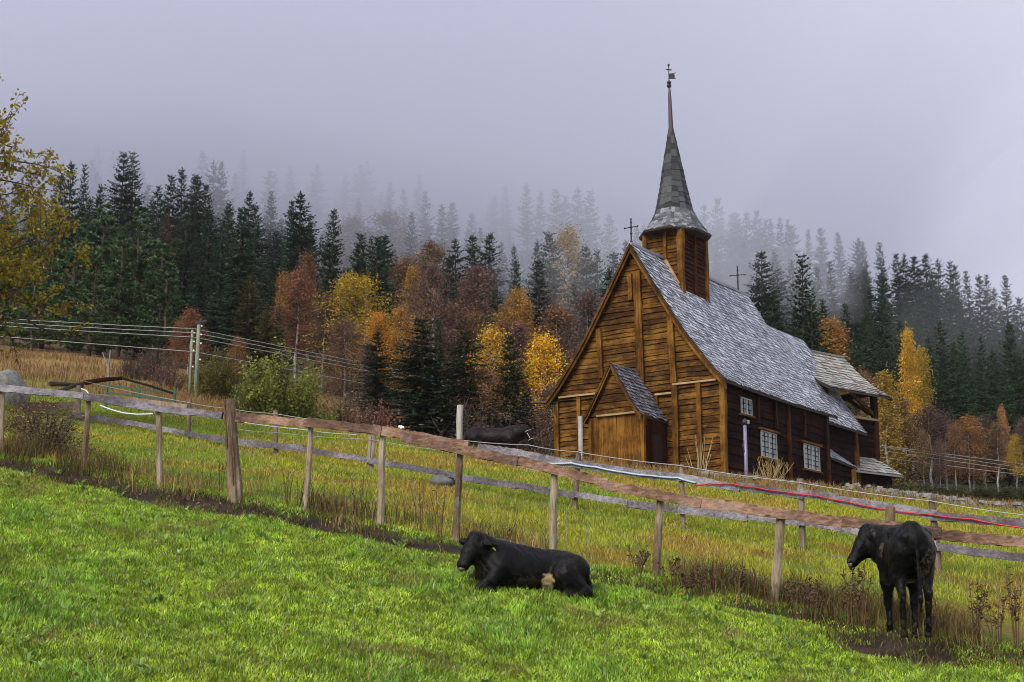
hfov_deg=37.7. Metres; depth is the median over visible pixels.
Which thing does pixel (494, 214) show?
spruce tree
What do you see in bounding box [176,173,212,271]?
spruce tree
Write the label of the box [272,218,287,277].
spruce tree
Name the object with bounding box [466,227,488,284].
spruce tree
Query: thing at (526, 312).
birch tree
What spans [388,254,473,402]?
birch tree
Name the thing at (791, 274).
spruce tree
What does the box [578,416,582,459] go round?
wooden pole
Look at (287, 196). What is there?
spruce tree
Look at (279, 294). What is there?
birch tree
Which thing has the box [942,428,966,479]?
spruce tree
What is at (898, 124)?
sky
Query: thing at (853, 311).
spruce tree
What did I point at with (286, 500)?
weed
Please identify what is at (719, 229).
spruce tree
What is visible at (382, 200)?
spruce tree
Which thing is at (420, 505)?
weed
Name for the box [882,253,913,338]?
spruce tree
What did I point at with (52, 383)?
log
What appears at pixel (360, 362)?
power cable
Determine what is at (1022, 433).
broadleaf tree
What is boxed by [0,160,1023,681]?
ground
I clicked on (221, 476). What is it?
weed
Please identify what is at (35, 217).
spruce tree
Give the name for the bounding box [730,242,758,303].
spruce tree
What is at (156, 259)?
spruce tree
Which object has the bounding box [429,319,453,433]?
spruce tree
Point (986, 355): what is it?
spruce tree
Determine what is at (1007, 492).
bush
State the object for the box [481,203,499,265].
spruce tree
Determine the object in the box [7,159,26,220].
spruce tree
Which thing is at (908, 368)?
birch tree
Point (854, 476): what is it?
wooden stake
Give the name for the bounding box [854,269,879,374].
spruce tree
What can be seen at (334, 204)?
spruce tree
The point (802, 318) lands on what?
spruce tree
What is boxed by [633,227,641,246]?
spruce tree
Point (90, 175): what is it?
spruce tree
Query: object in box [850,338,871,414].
spruce tree
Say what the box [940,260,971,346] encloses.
spruce tree
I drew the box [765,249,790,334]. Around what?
spruce tree
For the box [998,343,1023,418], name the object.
spruce tree
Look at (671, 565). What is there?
weed
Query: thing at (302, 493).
weed
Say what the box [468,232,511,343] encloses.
spruce tree
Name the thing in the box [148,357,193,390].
bush
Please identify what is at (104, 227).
spruce tree
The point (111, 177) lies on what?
spruce tree
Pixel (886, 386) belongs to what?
birch tree
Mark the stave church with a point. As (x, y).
(678, 350)
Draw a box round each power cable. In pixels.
[0,325,1023,471]
[1,336,1020,474]
[3,322,1020,467]
[15,319,1020,463]
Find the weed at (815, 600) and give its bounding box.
[806,575,824,622]
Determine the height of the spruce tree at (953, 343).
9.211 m
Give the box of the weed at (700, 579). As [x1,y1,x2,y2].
[688,566,718,597]
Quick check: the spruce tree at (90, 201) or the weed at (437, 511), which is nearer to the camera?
the weed at (437, 511)
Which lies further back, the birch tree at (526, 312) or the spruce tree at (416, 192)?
the spruce tree at (416, 192)
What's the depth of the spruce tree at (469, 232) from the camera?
238.93 m
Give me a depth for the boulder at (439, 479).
27.16 m
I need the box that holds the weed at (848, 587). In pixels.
[839,567,861,624]
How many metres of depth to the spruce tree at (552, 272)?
138.33 m
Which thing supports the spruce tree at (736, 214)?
on the ground at (154, 178)
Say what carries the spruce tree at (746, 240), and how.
on the ground at (154, 178)
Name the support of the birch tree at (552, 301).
on the ground at (154, 178)
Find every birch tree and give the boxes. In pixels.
[161,305,216,377]
[166,321,182,371]
[260,266,331,380]
[268,268,294,362]
[291,247,321,358]
[300,289,343,386]
[317,213,387,278]
[339,206,440,288]
[353,310,408,392]
[353,337,381,420]
[381,304,425,414]
[384,247,437,354]
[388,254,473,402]
[394,264,423,389]
[399,297,489,422]
[401,310,424,388]
[406,235,458,309]
[410,288,441,389]
[441,361,519,434]
[442,258,511,372]
[446,303,507,397]
[457,318,528,428]
[470,312,535,409]
[483,277,548,372]
[498,318,534,424]
[510,294,538,423]
[513,329,570,452]
[518,377,556,455]
[522,299,586,419]
[532,219,605,343]
[533,285,566,368]
[559,286,601,368]
[813,310,864,409]
[862,364,922,488]
[887,392,926,488]
[894,320,929,470]
[905,403,967,488]
[909,344,939,464]
[910,427,933,483]
[919,409,970,489]
[928,437,951,484]
[939,423,970,488]
[957,412,1016,488]
[976,421,1023,491]
[995,400,1015,479]
[1003,431,1023,485]
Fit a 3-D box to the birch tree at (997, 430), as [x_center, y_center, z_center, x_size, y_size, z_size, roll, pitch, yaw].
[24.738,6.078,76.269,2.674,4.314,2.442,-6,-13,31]
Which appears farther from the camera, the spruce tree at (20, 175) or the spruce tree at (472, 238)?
the spruce tree at (20, 175)
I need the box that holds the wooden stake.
[851,469,856,483]
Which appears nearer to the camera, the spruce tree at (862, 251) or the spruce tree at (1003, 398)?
the spruce tree at (1003, 398)
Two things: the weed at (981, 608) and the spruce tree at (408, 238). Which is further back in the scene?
the spruce tree at (408, 238)
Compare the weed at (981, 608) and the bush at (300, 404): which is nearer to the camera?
the weed at (981, 608)
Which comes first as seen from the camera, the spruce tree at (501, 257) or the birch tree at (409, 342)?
the birch tree at (409, 342)
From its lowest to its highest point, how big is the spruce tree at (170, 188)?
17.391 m
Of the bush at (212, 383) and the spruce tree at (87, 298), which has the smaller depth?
the bush at (212, 383)
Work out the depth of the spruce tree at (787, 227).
219.75 m
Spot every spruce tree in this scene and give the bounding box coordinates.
[0,158,13,219]
[0,222,19,333]
[0,234,46,345]
[4,267,59,350]
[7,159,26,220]
[7,218,75,348]
[16,169,46,231]
[16,223,43,312]
[21,188,46,251]
[23,173,74,326]
[26,211,105,351]
[44,160,84,333]
[44,168,58,219]
[46,178,67,234]
[50,162,72,244]
[52,202,143,355]
[52,251,129,355]
[62,184,111,314]
[69,164,92,292]
[70,160,107,216]
[72,197,106,268]
[82,234,155,357]
[84,206,185,358]
[85,171,103,210]
[85,208,94,249]
[89,144,109,196]
[100,151,145,276]
[102,150,119,211]
[102,181,120,220]
[106,151,153,287]
[121,240,189,363]
[129,166,146,207]
[131,259,194,365]
[133,171,153,207]
[139,185,158,282]
[139,185,171,304]
[142,211,187,340]
[143,197,171,306]
[146,212,203,352]
[147,175,185,274]
[170,167,192,261]
[170,172,190,226]
[171,216,196,317]
[174,175,216,330]
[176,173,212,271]
[180,209,224,358]
[187,184,221,309]
[188,151,216,209]
[188,208,286,374]
[189,225,238,363]
[197,159,227,259]
[205,202,242,333]
[205,206,244,346]
[206,161,237,234]
[213,276,274,382]
[225,173,242,245]
[230,150,250,205]
[232,190,273,335]
[234,182,251,220]
[236,205,276,342]
[242,187,254,222]
[245,303,292,393]
[248,169,285,256]
[256,190,282,314]
[257,190,327,354]
[259,172,285,236]
[262,200,297,330]
[265,306,295,399]
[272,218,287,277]
[277,167,299,235]
[277,193,287,221]
[297,163,334,249]
[300,214,324,351]
[301,209,354,370]
[305,180,321,256]
[315,214,348,283]
[329,200,339,240]
[334,176,354,236]
[337,233,403,363]
[338,332,413,426]
[341,164,377,250]
[341,238,410,395]
[345,198,366,268]
[345,235,410,399]
[346,243,363,299]
[348,160,378,231]
[348,317,504,438]
[364,191,378,233]
[369,234,399,325]
[373,192,385,235]
[379,183,398,269]
[379,196,396,261]
[394,189,419,254]
[395,211,419,302]
[397,222,407,288]
[407,176,431,241]
[411,190,437,275]
[411,195,426,253]
[417,223,434,269]
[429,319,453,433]
[429,329,515,438]
[430,203,461,284]
[431,255,475,415]
[434,238,475,378]
[438,202,468,277]
[454,234,486,352]
[459,212,479,274]
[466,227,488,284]
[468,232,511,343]
[475,333,541,427]
[481,196,507,273]
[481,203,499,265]
[484,286,506,413]
[494,185,519,283]
[494,242,510,308]
[498,210,519,260]
[502,234,523,294]
[504,243,523,320]
[505,260,528,350]
[507,182,541,286]
[511,390,547,451]
[522,230,581,358]
[522,258,567,414]
[523,240,543,326]
[523,249,535,303]
[531,191,548,281]
[534,189,577,293]
[550,195,572,276]
[555,187,603,288]
[560,246,607,350]
[568,242,582,312]
[570,248,607,342]
[577,189,605,283]
[594,267,612,310]
[595,214,623,285]
[601,251,618,288]
[615,240,627,263]
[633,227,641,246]
[698,204,726,276]
[708,198,740,289]
[710,252,725,282]
[712,213,759,302]
[722,212,754,287]
[728,212,768,306]
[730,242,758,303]
[743,259,763,303]
[744,251,794,328]
[748,210,772,282]
[755,219,776,312]
[760,293,790,334]
[764,252,790,321]
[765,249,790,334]
[766,219,779,271]
[766,267,796,333]
[768,305,780,328]
[771,218,791,303]
[780,225,817,307]
[780,259,805,329]
[782,219,796,289]
[783,253,834,348]
[786,306,799,336]
[795,297,857,409]
[803,228,818,298]
[807,227,843,323]
[809,266,828,340]
[815,299,838,351]
[824,261,846,353]
[824,297,848,355]
[831,233,849,330]
[837,266,864,362]
[839,241,893,342]
[839,303,857,391]
[841,272,866,359]
[843,341,892,464]
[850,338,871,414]
[854,238,874,332]
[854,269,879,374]
[858,241,877,336]
[859,312,877,387]
[861,297,917,434]
[863,275,913,371]
[867,339,899,433]
[871,242,898,335]
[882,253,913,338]
[882,342,910,445]
[891,253,925,357]
[892,321,916,415]
[892,433,928,481]
[897,292,924,396]
[901,256,924,335]
[902,253,950,346]
[910,281,933,383]
[910,423,933,478]
[917,273,956,404]
[917,344,950,459]
[920,437,953,483]
[926,290,941,389]
[930,258,947,334]
[931,320,975,433]
[933,291,968,400]
[939,265,970,339]
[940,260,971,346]
[942,341,976,415]
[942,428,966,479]
[944,343,981,465]
[951,300,982,371]
[951,445,991,485]
[954,347,997,466]
[959,316,996,418]
[960,271,981,334]
[965,274,997,371]
[967,358,997,469]
[970,316,994,389]
[974,331,1000,424]
[978,425,1004,482]
[981,274,1000,384]
[981,349,1020,455]
[985,304,1023,418]
[990,288,1000,363]
[990,366,1022,471]
[992,275,1022,374]
[994,438,1022,488]
[998,321,1023,424]
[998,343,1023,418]
[1000,353,1023,453]
[1008,308,1023,396]
[1011,297,1023,355]
[1012,426,1023,484]
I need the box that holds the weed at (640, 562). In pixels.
[625,544,650,574]
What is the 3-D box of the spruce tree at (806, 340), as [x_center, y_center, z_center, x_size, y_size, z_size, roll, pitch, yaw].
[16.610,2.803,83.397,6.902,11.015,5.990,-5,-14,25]
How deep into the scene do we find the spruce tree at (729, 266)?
212.97 m
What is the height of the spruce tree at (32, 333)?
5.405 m
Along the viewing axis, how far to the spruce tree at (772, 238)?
219.64 m
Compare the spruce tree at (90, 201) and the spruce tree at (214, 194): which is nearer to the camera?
the spruce tree at (90, 201)
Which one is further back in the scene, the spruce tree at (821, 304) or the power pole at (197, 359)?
the spruce tree at (821, 304)
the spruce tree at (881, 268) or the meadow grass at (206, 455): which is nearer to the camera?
the meadow grass at (206, 455)
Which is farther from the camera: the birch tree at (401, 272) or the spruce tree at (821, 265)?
the spruce tree at (821, 265)
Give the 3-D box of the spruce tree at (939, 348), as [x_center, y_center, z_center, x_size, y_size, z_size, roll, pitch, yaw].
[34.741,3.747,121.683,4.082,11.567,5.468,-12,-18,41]
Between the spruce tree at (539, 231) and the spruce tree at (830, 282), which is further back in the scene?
the spruce tree at (539, 231)
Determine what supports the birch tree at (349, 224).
on the ground at (154, 178)
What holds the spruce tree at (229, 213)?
on the ground at (154, 178)
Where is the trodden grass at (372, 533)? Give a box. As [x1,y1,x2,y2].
[0,455,1023,670]
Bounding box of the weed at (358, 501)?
[350,476,363,519]
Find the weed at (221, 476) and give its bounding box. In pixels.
[218,461,226,492]
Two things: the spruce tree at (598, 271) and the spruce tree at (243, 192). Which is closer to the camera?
the spruce tree at (598, 271)
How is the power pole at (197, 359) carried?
on the ground at (154, 178)
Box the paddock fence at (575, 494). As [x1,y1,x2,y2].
[13,381,1023,571]
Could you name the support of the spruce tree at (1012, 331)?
on the ground at (154, 178)
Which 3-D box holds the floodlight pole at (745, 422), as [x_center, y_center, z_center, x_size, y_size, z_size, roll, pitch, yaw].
[8.081,4.080,51.682,0.276,2.854,0.190,0,-12,0]
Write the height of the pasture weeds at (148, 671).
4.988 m
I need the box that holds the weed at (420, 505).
[410,480,425,531]
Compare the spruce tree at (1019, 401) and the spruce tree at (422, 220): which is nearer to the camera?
the spruce tree at (1019, 401)
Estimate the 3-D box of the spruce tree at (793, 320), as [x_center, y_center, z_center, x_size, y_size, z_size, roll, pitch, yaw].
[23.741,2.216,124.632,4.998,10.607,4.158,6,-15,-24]
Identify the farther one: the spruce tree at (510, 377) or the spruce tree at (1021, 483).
the spruce tree at (1021, 483)
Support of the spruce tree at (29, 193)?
on the ground at (154, 178)
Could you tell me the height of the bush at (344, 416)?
2.678 m
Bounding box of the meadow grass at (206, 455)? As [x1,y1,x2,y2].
[4,394,1023,625]
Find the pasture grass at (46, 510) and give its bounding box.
[0,452,1023,681]
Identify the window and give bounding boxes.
[739,397,755,418]
[758,427,780,462]
[801,440,822,473]
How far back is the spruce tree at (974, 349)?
153.21 m
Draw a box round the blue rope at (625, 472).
[551,462,695,483]
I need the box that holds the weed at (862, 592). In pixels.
[849,560,876,627]
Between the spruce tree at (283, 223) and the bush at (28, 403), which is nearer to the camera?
the bush at (28, 403)
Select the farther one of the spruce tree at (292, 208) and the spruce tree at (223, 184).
the spruce tree at (223, 184)
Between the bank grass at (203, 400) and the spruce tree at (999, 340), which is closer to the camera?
the bank grass at (203, 400)
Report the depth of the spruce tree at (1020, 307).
217.76 m
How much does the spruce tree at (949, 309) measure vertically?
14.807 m
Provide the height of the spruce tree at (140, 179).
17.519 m
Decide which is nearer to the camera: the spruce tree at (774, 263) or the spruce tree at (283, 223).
the spruce tree at (774, 263)
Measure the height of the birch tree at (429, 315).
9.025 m
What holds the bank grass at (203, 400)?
on the ground at (154, 178)
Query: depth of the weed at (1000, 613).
16.72 m
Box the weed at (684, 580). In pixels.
[676,565,696,596]
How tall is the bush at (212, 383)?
3.074 m
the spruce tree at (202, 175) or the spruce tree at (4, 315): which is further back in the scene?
the spruce tree at (202, 175)
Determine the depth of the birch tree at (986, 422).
79.51 m
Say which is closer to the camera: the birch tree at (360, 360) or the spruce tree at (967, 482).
the birch tree at (360, 360)
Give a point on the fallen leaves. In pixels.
(428, 574)
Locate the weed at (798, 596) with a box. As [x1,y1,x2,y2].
[784,572,812,620]
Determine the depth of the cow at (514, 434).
46.16 m
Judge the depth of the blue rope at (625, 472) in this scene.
24.87 m
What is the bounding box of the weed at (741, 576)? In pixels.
[721,565,747,594]
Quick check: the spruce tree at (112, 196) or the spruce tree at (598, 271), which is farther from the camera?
the spruce tree at (112, 196)
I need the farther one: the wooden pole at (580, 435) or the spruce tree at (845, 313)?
the spruce tree at (845, 313)
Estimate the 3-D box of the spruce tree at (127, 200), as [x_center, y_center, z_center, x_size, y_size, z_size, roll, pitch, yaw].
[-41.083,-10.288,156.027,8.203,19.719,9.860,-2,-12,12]
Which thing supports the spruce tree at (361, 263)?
on the ground at (154, 178)
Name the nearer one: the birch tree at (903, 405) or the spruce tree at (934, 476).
the birch tree at (903, 405)
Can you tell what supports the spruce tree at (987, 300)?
on the ground at (154, 178)
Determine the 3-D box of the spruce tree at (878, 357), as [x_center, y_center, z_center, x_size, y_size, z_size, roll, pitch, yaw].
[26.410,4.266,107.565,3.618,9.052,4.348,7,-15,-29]
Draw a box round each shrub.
[686,435,712,470]
[753,454,792,478]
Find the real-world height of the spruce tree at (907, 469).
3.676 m
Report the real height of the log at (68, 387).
0.562 m
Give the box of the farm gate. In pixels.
[104,385,175,411]
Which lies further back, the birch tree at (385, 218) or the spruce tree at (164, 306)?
the birch tree at (385, 218)
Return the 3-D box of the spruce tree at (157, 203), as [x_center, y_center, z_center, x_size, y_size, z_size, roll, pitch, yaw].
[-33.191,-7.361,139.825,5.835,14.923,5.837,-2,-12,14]
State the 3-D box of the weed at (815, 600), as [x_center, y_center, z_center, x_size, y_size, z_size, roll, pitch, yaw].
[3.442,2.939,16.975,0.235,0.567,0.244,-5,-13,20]
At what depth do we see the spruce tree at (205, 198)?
147.88 m
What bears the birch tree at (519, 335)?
on the ground at (154, 178)
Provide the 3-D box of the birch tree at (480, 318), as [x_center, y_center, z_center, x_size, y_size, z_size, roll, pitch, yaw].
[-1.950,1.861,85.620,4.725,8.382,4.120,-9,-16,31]
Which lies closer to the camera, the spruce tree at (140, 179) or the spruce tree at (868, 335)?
the spruce tree at (868, 335)
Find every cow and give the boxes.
[457,531,592,598]
[463,422,533,447]
[847,521,936,638]
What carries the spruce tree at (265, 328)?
on the ground at (154, 178)
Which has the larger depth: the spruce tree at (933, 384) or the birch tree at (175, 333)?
the spruce tree at (933, 384)
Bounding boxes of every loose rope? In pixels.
[100,405,152,414]
[245,422,356,434]
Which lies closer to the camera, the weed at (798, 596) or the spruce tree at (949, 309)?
the weed at (798, 596)
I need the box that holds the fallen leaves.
[0,466,1018,681]
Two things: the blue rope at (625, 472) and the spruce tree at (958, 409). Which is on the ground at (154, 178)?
the spruce tree at (958, 409)
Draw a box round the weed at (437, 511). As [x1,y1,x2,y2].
[430,481,445,536]
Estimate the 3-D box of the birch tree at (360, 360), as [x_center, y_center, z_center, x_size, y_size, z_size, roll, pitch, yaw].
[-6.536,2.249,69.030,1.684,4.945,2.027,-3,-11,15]
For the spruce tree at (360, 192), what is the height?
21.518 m
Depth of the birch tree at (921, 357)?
95.28 m
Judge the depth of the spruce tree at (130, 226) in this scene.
86.46 m
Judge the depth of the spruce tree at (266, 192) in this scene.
260.42 m
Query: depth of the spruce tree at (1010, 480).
84.16 m
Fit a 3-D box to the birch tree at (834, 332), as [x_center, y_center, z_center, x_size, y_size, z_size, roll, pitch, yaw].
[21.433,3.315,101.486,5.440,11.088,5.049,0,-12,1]
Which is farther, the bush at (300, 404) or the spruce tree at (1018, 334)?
the spruce tree at (1018, 334)
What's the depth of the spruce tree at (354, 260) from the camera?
132.49 m
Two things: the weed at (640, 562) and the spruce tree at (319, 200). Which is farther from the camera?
the spruce tree at (319, 200)
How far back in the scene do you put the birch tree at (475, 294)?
106.19 m
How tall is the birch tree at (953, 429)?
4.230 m
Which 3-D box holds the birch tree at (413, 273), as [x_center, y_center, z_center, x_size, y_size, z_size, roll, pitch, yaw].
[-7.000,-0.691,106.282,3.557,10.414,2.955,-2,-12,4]
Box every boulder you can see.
[0,369,27,404]
[430,474,454,486]
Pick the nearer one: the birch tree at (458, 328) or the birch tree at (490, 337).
the birch tree at (490, 337)
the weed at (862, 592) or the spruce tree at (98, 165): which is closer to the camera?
the weed at (862, 592)
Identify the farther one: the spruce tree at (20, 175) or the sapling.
the spruce tree at (20, 175)
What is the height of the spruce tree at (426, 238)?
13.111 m
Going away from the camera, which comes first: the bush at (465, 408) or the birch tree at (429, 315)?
the bush at (465, 408)
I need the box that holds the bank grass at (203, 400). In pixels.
[0,345,1023,510]
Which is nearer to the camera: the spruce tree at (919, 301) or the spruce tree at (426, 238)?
the spruce tree at (919, 301)
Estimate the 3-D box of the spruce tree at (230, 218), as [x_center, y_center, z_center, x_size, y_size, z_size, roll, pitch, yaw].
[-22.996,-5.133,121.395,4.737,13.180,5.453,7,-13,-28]
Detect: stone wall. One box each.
[698,471,819,485]
[842,482,1023,508]
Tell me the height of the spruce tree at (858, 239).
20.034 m
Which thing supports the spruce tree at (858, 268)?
on the ground at (154, 178)
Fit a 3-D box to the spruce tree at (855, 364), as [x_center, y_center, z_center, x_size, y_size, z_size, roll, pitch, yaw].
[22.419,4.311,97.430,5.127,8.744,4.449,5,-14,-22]
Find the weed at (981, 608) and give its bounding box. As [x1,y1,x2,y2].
[967,578,987,638]
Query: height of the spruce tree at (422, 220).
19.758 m
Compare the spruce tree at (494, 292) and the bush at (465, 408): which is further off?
the spruce tree at (494, 292)
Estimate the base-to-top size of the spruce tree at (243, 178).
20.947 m
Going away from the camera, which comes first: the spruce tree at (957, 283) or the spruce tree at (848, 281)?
the spruce tree at (848, 281)
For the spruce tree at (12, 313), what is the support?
on the ground at (154, 178)
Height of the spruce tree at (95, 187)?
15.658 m
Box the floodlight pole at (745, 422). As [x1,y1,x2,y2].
[742,418,749,474]
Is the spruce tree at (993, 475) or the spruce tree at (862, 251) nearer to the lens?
the spruce tree at (993, 475)
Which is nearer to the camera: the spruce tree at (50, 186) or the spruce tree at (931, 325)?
the spruce tree at (931, 325)
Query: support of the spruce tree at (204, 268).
on the ground at (154, 178)
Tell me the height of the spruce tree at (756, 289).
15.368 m
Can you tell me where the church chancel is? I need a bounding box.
[810,350,903,488]
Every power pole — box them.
[188,330,194,395]
[194,320,206,396]
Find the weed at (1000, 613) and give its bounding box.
[978,593,1009,644]
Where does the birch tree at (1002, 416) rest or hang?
on the ground at (154, 178)
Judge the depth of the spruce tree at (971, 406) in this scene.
105.57 m
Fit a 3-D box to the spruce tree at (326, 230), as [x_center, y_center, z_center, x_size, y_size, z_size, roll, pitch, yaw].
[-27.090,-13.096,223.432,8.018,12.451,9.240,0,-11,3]
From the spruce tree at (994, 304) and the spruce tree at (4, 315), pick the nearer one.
the spruce tree at (4, 315)
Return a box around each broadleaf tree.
[222,336,251,385]
[300,268,409,400]
[311,313,381,410]
[844,366,891,459]
[935,413,1002,491]
[1013,414,1023,478]
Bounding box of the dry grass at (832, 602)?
[0,427,999,656]
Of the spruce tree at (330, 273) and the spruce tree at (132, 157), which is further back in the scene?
the spruce tree at (132, 157)
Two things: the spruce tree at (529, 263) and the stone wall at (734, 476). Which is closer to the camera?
the stone wall at (734, 476)
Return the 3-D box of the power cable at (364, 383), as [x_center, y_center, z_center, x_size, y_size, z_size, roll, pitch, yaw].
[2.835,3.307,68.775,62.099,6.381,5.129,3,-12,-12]
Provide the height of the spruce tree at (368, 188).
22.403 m
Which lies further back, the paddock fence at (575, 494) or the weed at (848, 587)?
the paddock fence at (575, 494)
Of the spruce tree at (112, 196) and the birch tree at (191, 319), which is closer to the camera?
the birch tree at (191, 319)
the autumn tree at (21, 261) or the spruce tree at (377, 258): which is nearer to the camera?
the autumn tree at (21, 261)
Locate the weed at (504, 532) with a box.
[502,523,515,540]
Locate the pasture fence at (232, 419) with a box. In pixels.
[0,383,1023,636]
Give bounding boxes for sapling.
[102,350,110,384]
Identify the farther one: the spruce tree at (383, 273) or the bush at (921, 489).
the spruce tree at (383, 273)
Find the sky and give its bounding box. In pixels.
[0,0,1023,344]
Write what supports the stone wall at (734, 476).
on the ground at (154, 178)
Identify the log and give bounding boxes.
[48,381,83,387]
[58,381,84,390]
[84,376,122,384]
[122,377,173,393]
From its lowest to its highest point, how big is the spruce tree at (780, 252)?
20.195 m
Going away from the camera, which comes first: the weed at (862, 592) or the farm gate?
the weed at (862, 592)
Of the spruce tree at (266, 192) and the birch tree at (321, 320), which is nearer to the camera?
the birch tree at (321, 320)
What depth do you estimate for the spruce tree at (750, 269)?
190.85 m
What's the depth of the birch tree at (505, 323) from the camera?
81.83 m
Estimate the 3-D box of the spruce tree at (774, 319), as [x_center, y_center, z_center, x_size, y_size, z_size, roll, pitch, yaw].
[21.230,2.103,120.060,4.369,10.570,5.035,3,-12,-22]
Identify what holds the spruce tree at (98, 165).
on the ground at (154, 178)
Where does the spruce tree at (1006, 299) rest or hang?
on the ground at (154, 178)
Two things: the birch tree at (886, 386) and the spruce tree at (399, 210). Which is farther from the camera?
the spruce tree at (399, 210)
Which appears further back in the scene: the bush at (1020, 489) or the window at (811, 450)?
the bush at (1020, 489)
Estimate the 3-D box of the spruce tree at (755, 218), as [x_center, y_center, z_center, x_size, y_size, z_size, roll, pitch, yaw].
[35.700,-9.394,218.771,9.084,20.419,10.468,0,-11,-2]
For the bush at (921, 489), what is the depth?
65.73 m
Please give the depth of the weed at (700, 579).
17.50 m
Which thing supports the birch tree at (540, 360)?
on the ground at (154, 178)
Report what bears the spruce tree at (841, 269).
on the ground at (154, 178)
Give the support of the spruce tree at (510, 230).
on the ground at (154, 178)
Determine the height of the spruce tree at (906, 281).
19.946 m
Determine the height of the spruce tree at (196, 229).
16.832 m
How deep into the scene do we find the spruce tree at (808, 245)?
218.68 m
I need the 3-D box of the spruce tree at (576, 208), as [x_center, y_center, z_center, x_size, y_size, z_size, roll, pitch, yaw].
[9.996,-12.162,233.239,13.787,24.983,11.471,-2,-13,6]
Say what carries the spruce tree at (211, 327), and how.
on the ground at (154, 178)
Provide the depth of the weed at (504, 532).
19.18 m
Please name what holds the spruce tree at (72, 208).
on the ground at (154, 178)
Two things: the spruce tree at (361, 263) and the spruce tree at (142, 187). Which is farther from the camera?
the spruce tree at (142, 187)
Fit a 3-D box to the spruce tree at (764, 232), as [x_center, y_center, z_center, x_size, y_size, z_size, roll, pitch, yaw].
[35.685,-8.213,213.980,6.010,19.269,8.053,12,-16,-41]
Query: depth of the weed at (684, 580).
17.40 m
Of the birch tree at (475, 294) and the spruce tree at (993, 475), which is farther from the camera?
the birch tree at (475, 294)
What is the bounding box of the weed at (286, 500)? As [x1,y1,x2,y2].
[283,467,294,505]
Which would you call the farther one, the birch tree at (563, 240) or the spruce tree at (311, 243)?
the birch tree at (563, 240)
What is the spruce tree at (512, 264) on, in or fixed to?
on the ground at (154, 178)
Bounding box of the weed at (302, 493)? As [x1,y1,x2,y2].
[295,477,304,506]
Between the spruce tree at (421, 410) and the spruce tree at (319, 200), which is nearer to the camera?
the spruce tree at (421, 410)
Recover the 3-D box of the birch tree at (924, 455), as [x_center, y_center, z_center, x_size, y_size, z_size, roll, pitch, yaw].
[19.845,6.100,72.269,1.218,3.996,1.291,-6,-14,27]
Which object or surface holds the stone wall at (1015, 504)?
on the ground at (154, 178)
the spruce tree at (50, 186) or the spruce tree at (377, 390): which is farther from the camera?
the spruce tree at (50, 186)
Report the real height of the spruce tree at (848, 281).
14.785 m
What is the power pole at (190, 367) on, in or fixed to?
on the ground at (154, 178)
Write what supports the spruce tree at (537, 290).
on the ground at (154, 178)
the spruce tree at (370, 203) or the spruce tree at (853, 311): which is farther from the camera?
the spruce tree at (370, 203)
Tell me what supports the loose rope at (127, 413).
hanging from the pasture fence at (232, 419)
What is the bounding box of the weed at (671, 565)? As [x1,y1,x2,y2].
[657,556,680,586]
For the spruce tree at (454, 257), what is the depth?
121.91 m
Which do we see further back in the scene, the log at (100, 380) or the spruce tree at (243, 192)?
the spruce tree at (243, 192)
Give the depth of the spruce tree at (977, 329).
191.64 m
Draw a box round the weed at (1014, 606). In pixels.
[1002,567,1022,648]
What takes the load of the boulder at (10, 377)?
on the ground at (154, 178)
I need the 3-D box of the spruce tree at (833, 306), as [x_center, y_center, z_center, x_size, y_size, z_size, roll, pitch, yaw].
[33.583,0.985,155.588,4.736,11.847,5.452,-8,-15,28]
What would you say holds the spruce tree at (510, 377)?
on the ground at (154, 178)
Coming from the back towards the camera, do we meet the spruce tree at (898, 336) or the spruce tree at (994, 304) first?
the spruce tree at (994, 304)
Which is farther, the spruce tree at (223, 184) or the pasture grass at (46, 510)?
the spruce tree at (223, 184)
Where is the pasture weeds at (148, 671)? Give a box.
[0,469,1022,681]
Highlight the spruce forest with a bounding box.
[0,185,1023,466]
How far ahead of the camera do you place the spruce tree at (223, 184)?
195.97 m
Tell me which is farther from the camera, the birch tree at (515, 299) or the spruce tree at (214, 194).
the spruce tree at (214, 194)
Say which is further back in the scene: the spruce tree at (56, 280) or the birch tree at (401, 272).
the birch tree at (401, 272)
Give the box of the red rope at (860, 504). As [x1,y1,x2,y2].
[695,483,1023,528]
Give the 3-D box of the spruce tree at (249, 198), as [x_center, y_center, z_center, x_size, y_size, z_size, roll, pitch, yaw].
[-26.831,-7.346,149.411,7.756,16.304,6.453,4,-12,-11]
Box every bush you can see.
[4,385,81,435]
[4,396,104,456]
[111,348,153,380]
[132,341,182,381]
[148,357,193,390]
[183,344,249,400]
[223,337,348,420]
[223,372,280,415]
[313,388,386,433]
[346,394,408,436]
[409,388,546,452]
[522,425,554,456]
[883,474,942,493]
[909,481,951,495]
[934,481,967,497]
[947,484,984,501]
[968,481,1004,500]
[980,482,1022,501]
[1000,482,1023,501]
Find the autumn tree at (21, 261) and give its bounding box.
[0,76,93,373]
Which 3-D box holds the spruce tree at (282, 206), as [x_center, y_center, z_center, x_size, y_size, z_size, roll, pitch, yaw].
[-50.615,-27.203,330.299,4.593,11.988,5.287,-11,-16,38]
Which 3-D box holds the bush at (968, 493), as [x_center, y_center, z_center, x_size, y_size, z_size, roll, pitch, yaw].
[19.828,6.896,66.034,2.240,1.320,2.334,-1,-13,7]
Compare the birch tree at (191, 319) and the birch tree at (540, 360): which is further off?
the birch tree at (191, 319)
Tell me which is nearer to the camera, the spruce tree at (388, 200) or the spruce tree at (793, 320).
the spruce tree at (793, 320)
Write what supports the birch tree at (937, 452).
on the ground at (154, 178)
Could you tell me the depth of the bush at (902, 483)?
65.68 m
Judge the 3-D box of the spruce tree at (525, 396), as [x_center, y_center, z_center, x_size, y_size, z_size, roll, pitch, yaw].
[0.689,4.297,61.717,3.090,4.563,3.556,-9,-15,30]

